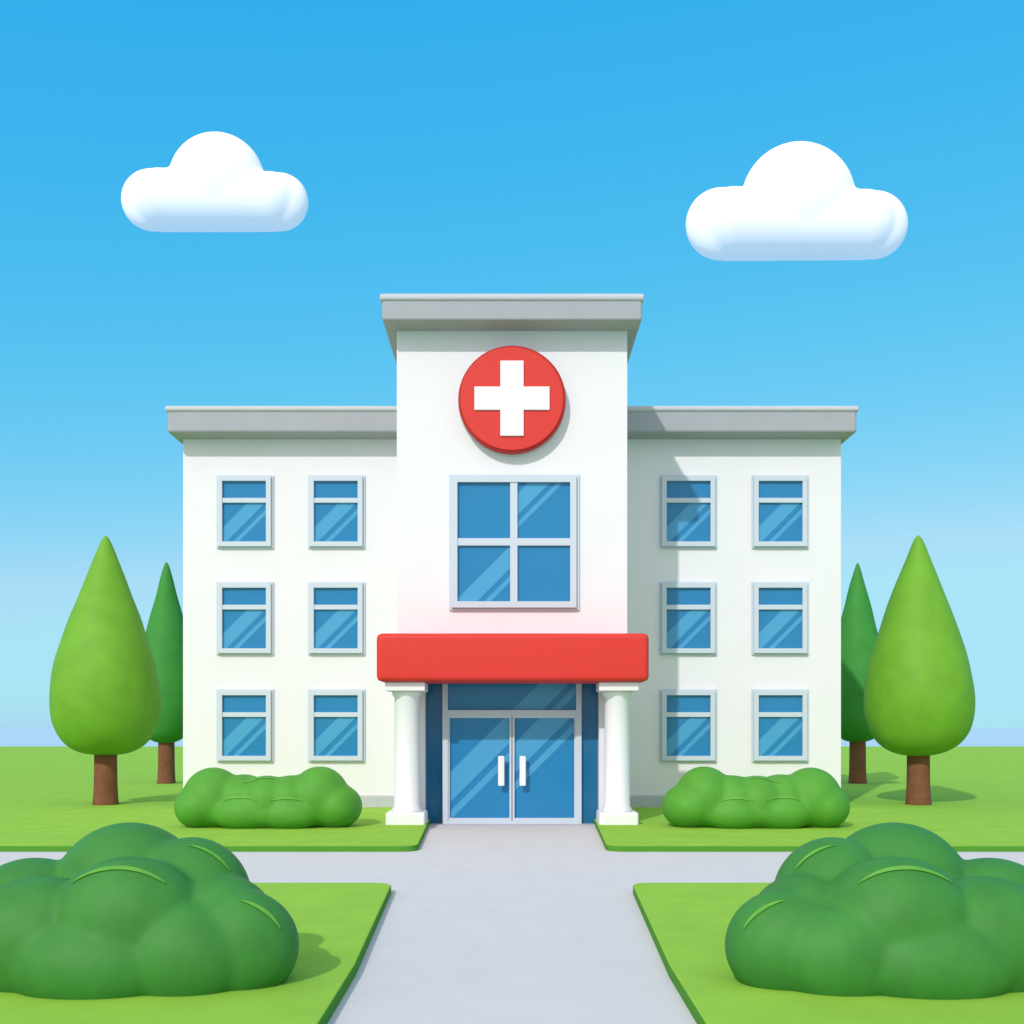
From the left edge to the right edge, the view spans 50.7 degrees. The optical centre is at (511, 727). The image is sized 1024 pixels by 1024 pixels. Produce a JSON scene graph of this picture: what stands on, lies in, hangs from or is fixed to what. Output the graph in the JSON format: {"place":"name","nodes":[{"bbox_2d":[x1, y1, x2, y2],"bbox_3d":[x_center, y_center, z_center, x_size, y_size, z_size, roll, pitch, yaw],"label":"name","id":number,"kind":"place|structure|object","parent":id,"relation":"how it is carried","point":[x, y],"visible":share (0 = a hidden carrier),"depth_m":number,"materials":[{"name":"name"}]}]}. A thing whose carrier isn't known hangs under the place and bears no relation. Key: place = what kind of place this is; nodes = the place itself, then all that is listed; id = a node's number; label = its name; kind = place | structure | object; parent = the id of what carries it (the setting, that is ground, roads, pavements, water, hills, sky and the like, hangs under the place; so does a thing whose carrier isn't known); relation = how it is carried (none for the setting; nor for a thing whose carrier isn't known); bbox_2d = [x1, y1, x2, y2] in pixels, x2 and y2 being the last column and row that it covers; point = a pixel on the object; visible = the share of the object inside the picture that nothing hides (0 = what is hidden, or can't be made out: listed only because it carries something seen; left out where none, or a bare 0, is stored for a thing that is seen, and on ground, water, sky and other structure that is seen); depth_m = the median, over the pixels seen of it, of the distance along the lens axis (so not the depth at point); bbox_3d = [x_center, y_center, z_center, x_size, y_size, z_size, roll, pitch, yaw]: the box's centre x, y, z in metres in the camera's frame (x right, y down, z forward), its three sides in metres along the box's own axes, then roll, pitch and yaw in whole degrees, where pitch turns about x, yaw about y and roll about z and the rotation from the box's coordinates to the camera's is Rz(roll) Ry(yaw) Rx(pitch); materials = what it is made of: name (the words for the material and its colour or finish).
{"place":"outdoors","nodes":[
{"label":"outdoors","id":0,"kind":"place"},
{"bbox_2d":[0,883,390,1023],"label":"lawn","id":1,"kind":"structure","parent":0,"point":[336,924],"depth_m":10.45,"materials":[{"name":"green plant"}]},
{"bbox_2d":[0,822,298,999],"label":"bush","id":2,"kind":"object","parent":1,"relation":"on","point":[124,910],"visible":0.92,"depth_m":10.43,"materials":[{"name":"green plant"}]},
{"bbox_2d":[121,132,307,231],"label":"cloud","id":3,"kind":"structure","parent":0,"point":[214,182],"depth_m":411.81,"materials":[{"name":"white"}]},
{"bbox_2d":[0,746,429,851],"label":"lawn","id":4,"kind":"structure","parent":0,"point":[46,797],"depth_m":31.96,"materials":[{"name":"green plant"}]},
{"bbox_2d":[49,536,160,804],"bbox_3d":[-13.622,-1.876,36.193,3.522,9.153,3.524,0,0,0],"label":"tree","id":5,"kind":"object","parent":4,"relation":"on","point":[105,701],"visible":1,"depth_m":35.11,"materials":[{"name":"green plant"}]},
{"bbox_2d":[146,562,182,783],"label":"tree","id":6,"kind":"object","parent":4,"relation":"on","point":[164,631],"visible":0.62,"depth_m":49.20,"materials":[{"name":"green plant"}]},
{"bbox_2d":[174,766,361,828],"bbox_3d":[-6.331,1.830,28.115,4.833,1.652,1.840,0,0,0],"label":"bush","id":7,"kind":"object","parent":4,"relation":"on","point":[319,796],"visible":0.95,"depth_m":27.43,"materials":[{"name":"green plant"}]},
{"bbox_2d":[183,439,396,794],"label":"wing wall","id":8,"kind":"structure","parent":4,"relation":"on","point":[290,565],"depth_m":35.00,"materials":[{"name":"white paint"}]},
{"bbox_2d":[217,476,270,546],"bbox_3d":[-8.650,-7.000,34.930,1.720,2.260,0.180,0,0,0],"label":"window frame","id":9,"kind":"object","parent":8,"relation":"attached to","point":[221,500],"visible":1,"depth_m":34.84,"materials":[{"name":"white plastic"}]},
{"bbox_2d":[223,481,265,540],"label":"window glass","id":10,"kind":"object","parent":9,"relation":"in","point":[245,489],"visible":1,"depth_m":34.95,"materials":[{"name":"blue glass"}]},
{"bbox_2d":[223,503,265,540],"bbox_3d":[-8.650,-6.650,34.945,1.420,1.260,0.001,0,0,0],"label":"window glass band","id":11,"kind":"object","parent":10,"relation":"attached to","point":[239,519],"depth_m":34.95,"materials":[{"name":"blue glass"}]},
{"bbox_2d":[217,690,270,760],"bbox_3d":[-8.650,-0.080,34.930,1.720,2.260,0.180,0,0,0],"label":"window frame","id":12,"kind":"object","parent":8,"relation":"attached to","point":[221,714],"visible":1,"depth_m":34.84,"materials":[{"name":"white plastic"}]},
{"bbox_2d":[223,695,265,755],"bbox_3d":[-8.650,-0.080,34.960,1.420,1.960,0.020,0,0,0],"label":"window glass","id":13,"kind":"object","parent":12,"relation":"in","point":[246,703],"visible":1,"depth_m":34.95,"materials":[{"name":"blue glass"}]},
{"bbox_2d":[223,717,265,755],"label":"reflection","id":14,"kind":"object","parent":13,"relation":"attached to","point":[239,733],"depth_m":34.95,"materials":[{"name":"blue glass"}]},
{"bbox_2d":[217,583,270,652],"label":"window frame","id":15,"kind":"object","parent":8,"relation":"attached to","point":[221,607],"visible":1,"depth_m":34.84,"materials":[{"name":"white plastic"}]},
{"bbox_2d":[223,588,265,647],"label":"window glass","id":16,"kind":"object","parent":15,"relation":"in","point":[245,596],"visible":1,"depth_m":34.95,"materials":[{"name":"blue glass"}]},
{"bbox_2d":[223,610,265,647],"bbox_3d":[-8.650,-3.200,34.945,1.420,1.260,0.001,0,0,0],"label":"window glass band","id":17,"kind":"object","parent":16,"relation":"attached to","point":[239,626],"depth_m":34.95,"materials":[{"name":"blue glass"}]},
{"bbox_2d":[216,582,273,654],"bbox_3d":[-8.640,-3.550,34.980,1.840,2.360,0.080,0,0,0],"label":"window surround","id":18,"kind":"object","parent":8,"relation":"attached to","point":[272,618],"visible":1,"depth_m":34.94,"materials":[{"name":"white plastic"}]},
{"bbox_2d":[216,475,273,547],"bbox_3d":[-8.640,-7.000,34.980,1.840,2.360,0.080,0,0,0],"label":"window surround","id":19,"kind":"object","parent":8,"relation":"attached to","point":[272,511],"visible":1,"depth_m":34.94,"materials":[{"name":"white plastic"}]},
{"bbox_2d":[216,689,273,761],"bbox_3d":[-8.640,-0.080,34.980,1.840,2.360,0.080,0,0,0],"label":"window surround","id":20,"kind":"object","parent":8,"relation":"attached to","point":[272,725],"visible":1,"depth_m":34.94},
{"bbox_2d":[168,411,396,443],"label":"wing roof","id":21,"kind":"structure","parent":8,"relation":"on","point":[182,425],"depth_m":34.20,"materials":[{"name":"grey concrete"}]},
{"bbox_2d":[165,406,396,412],"bbox_3d":[-7.096,-10.110,40.010,7.788,0.180,11.740,0,0,0],"label":"wing roof coping","id":22,"kind":"object","parent":21,"relation":"on","point":[279,408],"visible":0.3,"depth_m":34.15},
{"bbox_2d":[309,476,362,546],"bbox_3d":[-5.690,-7.000,34.930,1.720,2.260,0.180,0,0,0],"label":"window frame","id":23,"kind":"object","parent":8,"relation":"attached to","point":[313,500],"visible":1,"depth_m":34.84,"materials":[{"name":"white plastic"}]},
{"bbox_2d":[314,481,357,540],"bbox_3d":[-5.690,-7.000,34.960,1.420,1.960,0.020,0,0,0],"label":"window glass","id":24,"kind":"object","parent":23,"relation":"in","point":[338,489],"visible":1,"depth_m":34.95,"materials":[{"name":"blue glass"}]},
{"bbox_2d":[314,503,357,540],"bbox_3d":[-5.690,-6.650,34.945,1.420,1.260,0.001,0,0,0],"label":"window glass band","id":25,"kind":"object","parent":24,"relation":"attached to","point":[330,519],"depth_m":34.95,"materials":[{"name":"blue glass"}]},
{"bbox_2d":[309,690,362,760],"bbox_3d":[-5.690,-0.080,34.930,1.720,2.260,0.180,0,0,0],"label":"window frame","id":26,"kind":"object","parent":8,"relation":"attached to","point":[313,714],"visible":1,"depth_m":34.84,"materials":[{"name":"white plastic"}]},
{"bbox_2d":[314,695,357,755],"bbox_3d":[-5.690,-0.080,34.960,1.420,1.960,0.020,0,0,0],"label":"window glass","id":27,"kind":"object","parent":26,"relation":"in","point":[348,746],"visible":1,"depth_m":34.95,"materials":[{"name":"blue glass"}]},
{"bbox_2d":[314,717,357,755],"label":"reflection","id":28,"kind":"object","parent":27,"relation":"attached to","point":[330,733],"depth_m":34.95,"materials":[{"name":"blue glass"}]},
{"bbox_2d":[309,583,362,652],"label":"window frame","id":29,"kind":"object","parent":8,"relation":"attached to","point":[313,607],"visible":1,"depth_m":34.84,"materials":[{"name":"white plastic"}]},
{"bbox_2d":[314,588,357,647],"bbox_3d":[-5.690,-3.550,34.960,1.420,1.960,0.020,0,0,0],"label":"window glass","id":30,"kind":"object","parent":29,"relation":"in","point":[338,596],"visible":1,"depth_m":34.95,"materials":[{"name":"blue glass"}]},
{"bbox_2d":[314,610,357,647],"bbox_3d":[-5.690,-3.200,34.945,1.420,1.260,0.001,0,0,0],"label":"window glass band","id":31,"kind":"object","parent":30,"relation":"attached to","point":[330,626],"depth_m":34.95,"materials":[{"name":"blue glass"}]},
{"bbox_2d":[308,582,364,654],"bbox_3d":[-5.680,-3.550,34.980,1.840,2.360,0.080,0,0,0],"label":"window surround","id":32,"kind":"object","parent":8,"relation":"attached to","point":[363,653],"visible":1,"depth_m":34.94,"materials":[{"name":"white plastic"}]},
{"bbox_2d":[308,689,364,761],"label":"window surround","id":33,"kind":"object","parent":8,"relation":"attached to","point":[363,690],"visible":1,"depth_m":34.94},
{"bbox_2d":[308,475,364,547],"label":"window surround","id":34,"kind":"object","parent":8,"relation":"attached to","point":[363,511],"visible":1,"depth_m":34.94,"materials":[{"name":"white plastic"}]},
{"bbox_2d":[359,795,393,806],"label":"wing plinth","id":35,"kind":"structure","parent":4,"relation":"on","point":[377,800],"depth_m":34.88,"materials":[{"name":"white concrete"}]},
{"bbox_2d":[385,810,427,824],"bbox_3d":[-2.830,2.495,29.075,1.040,0.510,1.050,0,0,0],"label":"column base","id":36,"kind":"object","parent":4,"relation":"on","point":[406,818],"visible":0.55,"depth_m":28.55,"materials":[{"name":"white paint"}]},
{"bbox_2d":[392,691,421,811],"bbox_3d":[-2.830,0.630,29.100,0.800,3.240,0.800,0,0,0],"label":"column shaft","id":37,"kind":"object","parent":36,"relation":"on","point":[406,754],"visible":0.99,"depth_m":28.80,"materials":[{"name":"white paint"}]},
{"bbox_2d":[385,682,427,691],"bbox_3d":[-2.830,-1.099,29.075,1.060,0.238,1.050,0,0,0],"label":"column capital","id":38,"kind":"object","parent":37,"relation":"on","point":[406,686],"visible":0.99,"depth_m":28.55,"materials":[{"name":"white paint"}]},
{"bbox_2d":[0,825,1023,1023],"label":"path","id":39,"kind":"structure","parent":0,"point":[511,924],"depth_m":15.04,"materials":[{"name":"concrete"}]},
{"bbox_2d":[429,823,594,824],"bbox_3d":[0.000,2.719,30.300,4.600,0.062,0.800,0,0,0],"label":"entrance step","id":40,"kind":"object","parent":39,"relation":"on","point":[511,824],"visible":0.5,"depth_m":30.08,"materials":[{"name":"grey concrete"}]},
{"bbox_2d":[397,331,626,809],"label":"tower walls","id":41,"kind":"structure","parent":0,"point":[437,444],"depth_m":30.00,"materials":[{"name":"white paint"}]},
{"bbox_2d":[382,301,641,363],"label":"tower roof","id":42,"kind":"structure","parent":41,"relation":"on","point":[511,316],"depth_m":29.20,"materials":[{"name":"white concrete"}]},
{"bbox_2d":[380,294,643,304],"bbox_3d":[0.000,-11.645,36.510,7.160,0.190,14.740,0,0,0],"label":"tower roof coping","id":43,"kind":"object","parent":42,"relation":"on","point":[511,297],"visible":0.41,"depth_m":29.15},
{"bbox_2d":[451,476,575,607],"bbox_3d":[0.050,-5.150,29.930,3.460,3.640,0.180,0,0,0],"label":"tower window frame","id":44,"kind":"object","parent":41,"relation":"attached to","point":[513,541],"visible":1,"depth_m":29.84,"materials":[{"name":"white plastic"}]},
{"bbox_2d":[458,483,569,600],"bbox_3d":[0.050,-5.150,29.960,3.120,3.300,0.020,0,0,0],"label":"tower window glass","id":45,"kind":"object","parent":44,"relation":"in","point":[543,573],"visible":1,"depth_m":29.95,"materials":[{"name":"blue glass"}]},
{"bbox_2d":[458,483,561,600],"bbox_3d":[-0.045,-5.150,29.945,2.930,3.300,0.001,0,0,0],"label":"tower window glass band","id":46,"kind":"object","parent":45,"relation":"attached to","point":[491,575],"visible":1,"depth_m":29.95,"materials":[{"name":"blue glass"}]},
{"bbox_2d":[449,474,578,610],"bbox_3d":[0.065,-5.140,29.980,3.610,3.780,0.080,0,0,0],"label":"tower window surround","id":47,"kind":"object","parent":41,"relation":"attached to","point":[577,574],"visible":1,"depth_m":29.94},
{"bbox_2d":[0,728,1023,745],"bbox_3d":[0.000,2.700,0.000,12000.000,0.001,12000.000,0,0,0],"label":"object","id":48,"kind":"structure","parent":0,"point":[50,737],"depth_m":277.73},
{"bbox_2d":[0,0,1023,727],"label":"sky","id":49,"kind":"structure","parent":0,"point":[433,146],"materials":[{"name":"blue"}]},
{"bbox_2d":[686,141,907,260],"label":"cloud","id":50,"kind":"structure","parent":0,"point":[799,201],"depth_m":410.28,"materials":[{"name":"white"}]},
{"bbox_2d":[594,746,1023,851],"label":"lawn","id":51,"kind":"structure","parent":0,"point":[977,797],"depth_m":31.96,"materials":[{"name":"green plant"}]},
{"bbox_2d":[596,810,638,824],"bbox_3d":[2.830,2.495,29.075,1.040,0.510,1.050,0,0,0],"label":"column base","id":52,"kind":"object","parent":51,"relation":"on","point":[617,818],"visible":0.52,"depth_m":28.55,"materials":[{"name":"white paint"}]},
{"bbox_2d":[602,691,631,811],"bbox_3d":[2.830,0.630,29.100,0.800,3.240,0.800,0,0,0],"label":"column shaft","id":53,"kind":"object","parent":52,"relation":"on","point":[617,754],"visible":1,"depth_m":28.80,"materials":[{"name":"white paint"}]},
{"bbox_2d":[596,682,638,691],"bbox_3d":[2.830,-1.099,29.075,1.060,0.238,1.050,0,0,0],"label":"column capital","id":54,"kind":"object","parent":53,"relation":"on","point":[617,686],"visible":1,"depth_m":28.55,"materials":[{"name":"white paint"}]},
{"bbox_2d":[630,795,664,806],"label":"wing plinth","id":55,"kind":"structure","parent":51,"relation":"on","point":[646,800],"depth_m":34.88,"materials":[{"name":"grey concrete"}]},
{"bbox_2d":[627,439,840,794],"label":"wing wall","id":56,"kind":"structure","parent":51,"relation":"on","point":[733,565],"depth_m":35.00,"materials":[{"name":"white paint"}]},
{"bbox_2d":[660,582,716,654],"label":"window surround","id":57,"kind":"object","parent":56,"relation":"attached to","point":[661,653],"visible":1,"depth_m":34.94,"materials":[{"name":"white plastic"}]},
{"bbox_2d":[660,475,716,547],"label":"window surround","id":58,"kind":"object","parent":56,"relation":"attached to","point":[661,511],"visible":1,"depth_m":34.94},
{"bbox_2d":[660,689,716,761],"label":"window surround","id":59,"kind":"object","parent":56,"relation":"attached to","point":[661,725],"visible":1,"depth_m":34.94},
{"bbox_2d":[662,476,714,546],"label":"window frame","id":60,"kind":"object","parent":56,"relation":"attached to","point":[666,500],"visible":1,"depth_m":34.84,"materials":[{"name":"white plastic"}]},
{"bbox_2d":[667,481,709,540],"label":"window glass","id":61,"kind":"object","parent":60,"relation":"in","point":[690,489],"visible":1,"depth_m":34.95,"materials":[{"name":"blue glass"}]},
{"bbox_2d":[667,503,709,540],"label":"window glass band","id":62,"kind":"object","parent":61,"relation":"attached to","point":[683,519],"depth_m":34.95,"materials":[{"name":"blue glass"}]},
{"bbox_2d":[662,690,714,760],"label":"window frame","id":63,"kind":"object","parent":56,"relation":"attached to","point":[666,714],"visible":1,"depth_m":34.84,"materials":[{"name":"white plastic"}]},
{"bbox_2d":[667,695,709,755],"bbox_3d":[5.700,-0.080,34.960,1.420,1.960,0.020,0,0,0],"label":"window glass","id":64,"kind":"object","parent":63,"relation":"in","point":[700,746],"visible":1,"depth_m":34.95,"materials":[{"name":"blue glass"}]},
{"bbox_2d":[667,717,709,755],"bbox_3d":[5.700,0.270,34.945,1.420,1.260,0.001,0,0,0],"label":"window glass band","id":65,"kind":"object","parent":64,"relation":"attached to","point":[683,733],"depth_m":34.95,"materials":[{"name":"blue glass"}]},
{"bbox_2d":[662,583,714,652],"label":"window frame","id":66,"kind":"object","parent":56,"relation":"attached to","point":[666,607],"visible":1,"depth_m":34.84,"materials":[{"name":"white plastic"}]},
{"bbox_2d":[667,588,709,647],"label":"window glass","id":67,"kind":"object","parent":66,"relation":"in","point":[690,596],"visible":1,"depth_m":34.95,"materials":[{"name":"blue glass"}]},
{"bbox_2d":[667,610,709,647],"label":"window glass band","id":68,"kind":"object","parent":67,"relation":"attached to","point":[683,626],"depth_m":34.95,"materials":[{"name":"blue glass"}]},
{"bbox_2d":[627,411,855,443],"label":"wing roof","id":69,"kind":"structure","parent":56,"relation":"on","point":[841,425],"depth_m":34.20,"materials":[{"name":"grey concrete"}]},
{"bbox_2d":[627,406,858,412],"bbox_3d":[7.096,-10.110,40.010,7.788,0.180,11.740,0,0,0],"label":"wing roof coping","id":70,"kind":"object","parent":69,"relation":"on","point":[744,408],"visible":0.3,"depth_m":34.15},
{"bbox_2d":[751,582,808,654],"bbox_3d":[8.680,-3.550,34.980,1.840,2.360,0.080,0,0,0],"label":"window surround","id":71,"kind":"object","parent":56,"relation":"attached to","point":[752,653],"visible":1,"depth_m":34.94,"materials":[{"name":"white plastic"}]},
{"bbox_2d":[751,689,808,761],"bbox_3d":[8.680,-0.080,34.980,1.840,2.360,0.080,0,0,0],"label":"window surround","id":72,"kind":"object","parent":56,"relation":"attached to","point":[752,690],"visible":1,"depth_m":34.94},
{"bbox_2d":[751,475,808,547],"bbox_3d":[8.680,-7.000,34.980,1.840,2.360,0.080,0,0,0],"label":"window surround","id":73,"kind":"object","parent":56,"relation":"attached to","point":[752,476],"visible":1,"depth_m":34.94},
{"bbox_2d":[753,476,806,546],"bbox_3d":[8.670,-7.000,34.930,1.720,2.260,0.180,0,0,0],"label":"window frame","id":74,"kind":"object","parent":56,"relation":"attached to","point":[757,500],"visible":1,"depth_m":34.84,"materials":[{"name":"white plastic"}]},
{"bbox_2d":[759,481,801,540],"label":"window glass","id":75,"kind":"object","parent":74,"relation":"in","point":[782,489],"visible":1,"depth_m":34.95,"materials":[{"name":"blue glass"}]},
{"bbox_2d":[759,503,801,540],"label":"window glass band","id":76,"kind":"object","parent":75,"relation":"attached to","point":[775,519],"depth_m":34.95,"materials":[{"name":"blue glass"}]},
{"bbox_2d":[753,690,806,760],"bbox_3d":[8.670,-0.080,34.930,1.720,2.260,0.180,0,0,0],"label":"window frame","id":77,"kind":"object","parent":56,"relation":"attached to","point":[757,714],"visible":1,"depth_m":34.84,"materials":[{"name":"white plastic"}]},
{"bbox_2d":[759,695,801,755],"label":"window glass","id":78,"kind":"object","parent":77,"relation":"in","point":[792,746],"visible":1,"depth_m":34.95,"materials":[{"name":"blue glass"}]},
{"bbox_2d":[759,717,801,755],"bbox_3d":[8.670,0.270,34.945,1.420,1.260,0.001,0,0,0],"label":"window glass band","id":79,"kind":"object","parent":78,"relation":"attached to","point":[775,733],"depth_m":34.95,"materials":[{"name":"blue glass"}]},
{"bbox_2d":[753,583,806,652],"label":"window frame","id":80,"kind":"object","parent":56,"relation":"attached to","point":[757,607],"visible":1,"depth_m":34.84,"materials":[{"name":"white plastic"}]},
{"bbox_2d":[759,588,801,647],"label":"window glass","id":81,"kind":"object","parent":80,"relation":"in","point":[782,596],"visible":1,"depth_m":34.95,"materials":[{"name":"blue glass"}]},
{"bbox_2d":[759,610,801,647],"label":"window glass band","id":82,"kind":"object","parent":81,"relation":"attached to","point":[775,625],"depth_m":34.95,"materials":[{"name":"blue glass"}]},
{"bbox_2d":[662,766,849,828],"bbox_3d":[6.331,1.830,28.115,4.833,1.652,1.840,0,0,0],"label":"bush","id":83,"kind":"object","parent":51,"relation":"on","point":[703,796],"visible":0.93,"depth_m":27.43,"materials":[{"name":"green plant"}]},
{"bbox_2d":[841,563,877,783],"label":"tree","id":84,"kind":"object","parent":51,"relation":"on","point":[859,632],"visible":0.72,"depth_m":49.19,"materials":[{"name":"green plant"}]},
{"bbox_2d":[864,535,974,804],"bbox_3d":[13.616,-1.882,36.198,3.495,9.164,3.513,0,0,0],"label":"tree","id":85,"kind":"object","parent":51,"relation":"on","point":[919,700],"visible":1,"depth_m":35.11,"materials":[{"name":"green plant"}]},
{"bbox_3d":[0.000,-4.125,36.800,6.400,13.850,12.400,0,0,0],"label":"tower","id":86,"kind":"object","parent":51,"relation":"on","visible":0},
{"bbox_2d":[458,346,565,455],"bbox_3d":[0.000,-9.030,29.779,2.980,2.980,0.438,0,0,0],"label":"hospital cross sign","id":87,"kind":"object","parent":86,"relation":"attached to","point":[511,400],"visible":1,"depth_m":29.61,"materials":[{"name":"red paint"}]},
{"bbox_2d":[426,684,597,822],"bbox_3d":[0.000,0.555,30.430,4.840,4.290,0.020,0,0,0],"label":"entrance side glass","id":88,"kind":"object","parent":86,"relation":"attached to","point":[434,751],"visible":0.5,"depth_m":30.42,"materials":[{"name":"blue glass"}]},
{"bbox_2d":[442,684,581,823],"bbox_3d":[0.000,0.555,30.390,3.900,4.290,0.220,0,0,0],"label":"door frame","id":89,"kind":"object","parent":88,"relation":"attached to","point":[446,712],"visible":0.82,"depth_m":30.28,"materials":[{"name":"metal"}]},
{"bbox_2d":[448,716,575,820],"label":"door leaf stiles","id":90,"kind":"object","parent":89,"relation":"attached to","point":[511,818],"depth_m":30.33,"materials":[{"name":"grey metal"}]},
{"bbox_2d":[448,684,575,817],"bbox_3d":[0.000,0.505,30.430,3.600,4.190,0.020,0,0,0],"label":"entrance door glass","id":91,"kind":"object","parent":89,"relation":"attached to","point":[547,791],"visible":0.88,"depth_m":30.42,"materials":[{"name":"blue glass"}]},
{"bbox_2d":[450,684,575,817],"bbox_3d":[0.000,0.505,30.415,3.600,4.190,0.001,0,0,0],"label":"entrance door glass band","id":92,"kind":"object","parent":91,"relation":"attached to","point":[490,747],"visible":0.91,"depth_m":30.41,"materials":[{"name":"blue glass"}]},
{"bbox_2d":[377,633,648,683],"bbox_3d":[0.020,-1.855,29.149,7.160,1.270,1.698,0,0,0],"label":"entrance canopy","id":93,"kind":"object","parent":86,"relation":"attached to","point":[511,658],"visible":0.94,"depth_m":28.30,"materials":[{"name":"red paint"}]},
{"bbox_2d":[633,883,1023,1023],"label":"lawn","id":94,"kind":"structure","parent":0,"point":[687,924],"depth_m":10.45,"materials":[{"name":"green plant"}]},
{"bbox_2d":[725,822,1023,999],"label":"bush","id":95,"kind":"object","parent":94,"relation":"on","point":[899,910],"visible":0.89,"depth_m":10.43,"materials":[{"name":"green plant"}]},
{"bbox_3d":[-0.300,1.200,30.310,0.080,0.600,0.220,0,0,0],"label":"door handle mount","id":96,"kind":"object","parent":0,"visible":0},
{"bbox_2d":[498,756,503,785],"bbox_3d":[-0.300,1.200,30.180,0.180,0.840,0.080,0,0,0],"label":"door handle","id":97,"kind":"object","parent":96,"relation":"attached to","point":[500,770],"visible":1,"depth_m":30.14,"materials":[{"name":"white paint"}]},
{"bbox_3d":[0.300,1.200,30.310,0.080,0.600,0.220,0,0,0],"label":"door handle mount","id":98,"kind":"object","parent":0,"visible":0},
{"bbox_2d":[520,756,525,785],"bbox_3d":[0.300,1.200,30.180,0.180,0.840,0.080,0,0,0],"label":"door handle","id":99,"kind":"object","parent":98,"relation":"attached to","point":[522,770],"visible":1,"depth_m":30.14,"materials":[{"name":"white paint"}]}
]}

